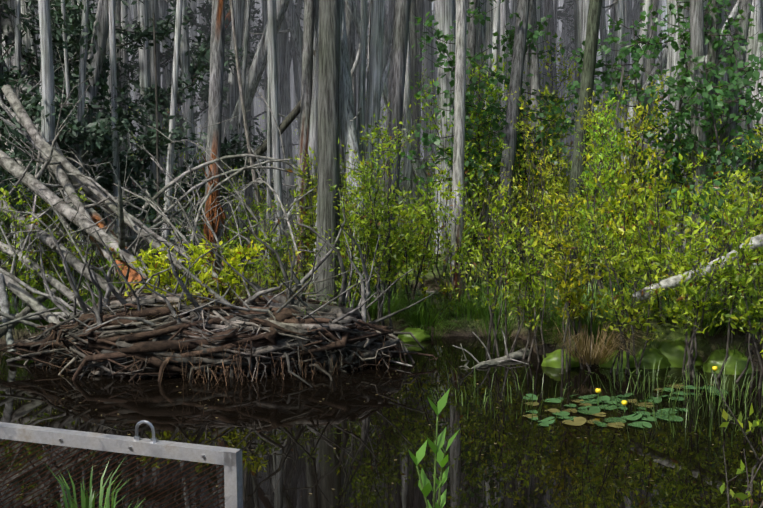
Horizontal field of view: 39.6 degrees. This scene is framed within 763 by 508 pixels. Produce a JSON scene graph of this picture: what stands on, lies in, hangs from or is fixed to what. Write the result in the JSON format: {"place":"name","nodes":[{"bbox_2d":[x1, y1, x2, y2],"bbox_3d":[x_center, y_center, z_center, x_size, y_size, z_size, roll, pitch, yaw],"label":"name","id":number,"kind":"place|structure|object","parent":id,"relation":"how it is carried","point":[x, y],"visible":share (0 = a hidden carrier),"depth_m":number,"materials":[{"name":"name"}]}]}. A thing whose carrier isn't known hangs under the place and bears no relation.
{"place":"outdoors","nodes":[
{"label":"outdoors","id":0,"kind":"place"},
{"bbox_2d":[0,0,761,246],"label":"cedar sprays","id":1,"kind":"object","parent":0,"point":[95,145],"visible":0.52,"depth_m":12.22,"materials":[{"name":"green plant"}]},
{"bbox_2d":[0,334,762,507],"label":"swamp water","id":2,"kind":"structure","parent":0,"point":[291,431],"depth_m":6.63,"materials":[{"name":"black liquid"}]},
{"bbox_2d":[7,346,751,496],"bbox_3d":[0.280,1.001,7.522,9.474,0.001,3.944,0,8,-2],"label":"floating debris","id":3,"kind":"object","parent":2,"relation":"on","point":[394,459],"visible":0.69,"depth_m":6.56,"materials":[{"name":"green plant"}]},
{"bbox_2d":[398,327,754,374],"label":"mossy mounds","id":4,"kind":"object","parent":2,"relation":"on","point":[670,353],"visible":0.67,"depth_m":8.31,"materials":[{"name":"green plant"}]},
{"bbox_2d":[522,366,727,427],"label":"water lilies","id":5,"kind":"object","parent":2,"relation":"on","point":[580,421],"visible":0.88,"depth_m":7.13,"materials":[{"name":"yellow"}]},
{"bbox_2d":[0,145,762,370],"bbox_3d":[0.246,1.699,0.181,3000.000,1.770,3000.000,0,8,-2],"label":"muddy bank","id":6,"kind":"structure","parent":0,"point":[703,350],"depth_m":9.41,"materials":[{"name":"brown soil"}]},
{"bbox_2d":[0,420,242,507],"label":"debris screen frame","id":7,"kind":"object","parent":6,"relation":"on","point":[229,460],"visible":1,"depth_m":3.66,"materials":[{"name":"metal"}]},
{"bbox_2d":[11,0,730,278],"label":"dead limbs","id":8,"kind":"object","parent":6,"relation":"on","point":[360,108],"depth_m":12.84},
{"bbox_2d":[0,0,762,309],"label":"tree trunks","id":9,"kind":"object","parent":6,"relation":"on","point":[323,82],"visible":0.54,"depth_m":12.37,"materials":[{"name":"grey wood"}]},
{"bbox_2d":[0,0,762,386],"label":"deadfall and roots","id":10,"kind":"object","parent":6,"relation":"on","point":[158,338],"visible":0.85,"depth_m":8.35,"materials":[{"name":"wood"}]},
{"bbox_2d":[0,212,762,507],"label":"grass","id":11,"kind":"structure","parent":6,"relation":"on","point":[418,313],"depth_m":8.61,"materials":[{"name":"green plant"}]},
{"bbox_2d":[128,9,667,91],"label":"sky","id":12,"kind":"structure","parent":0,"point":[666,9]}
]}

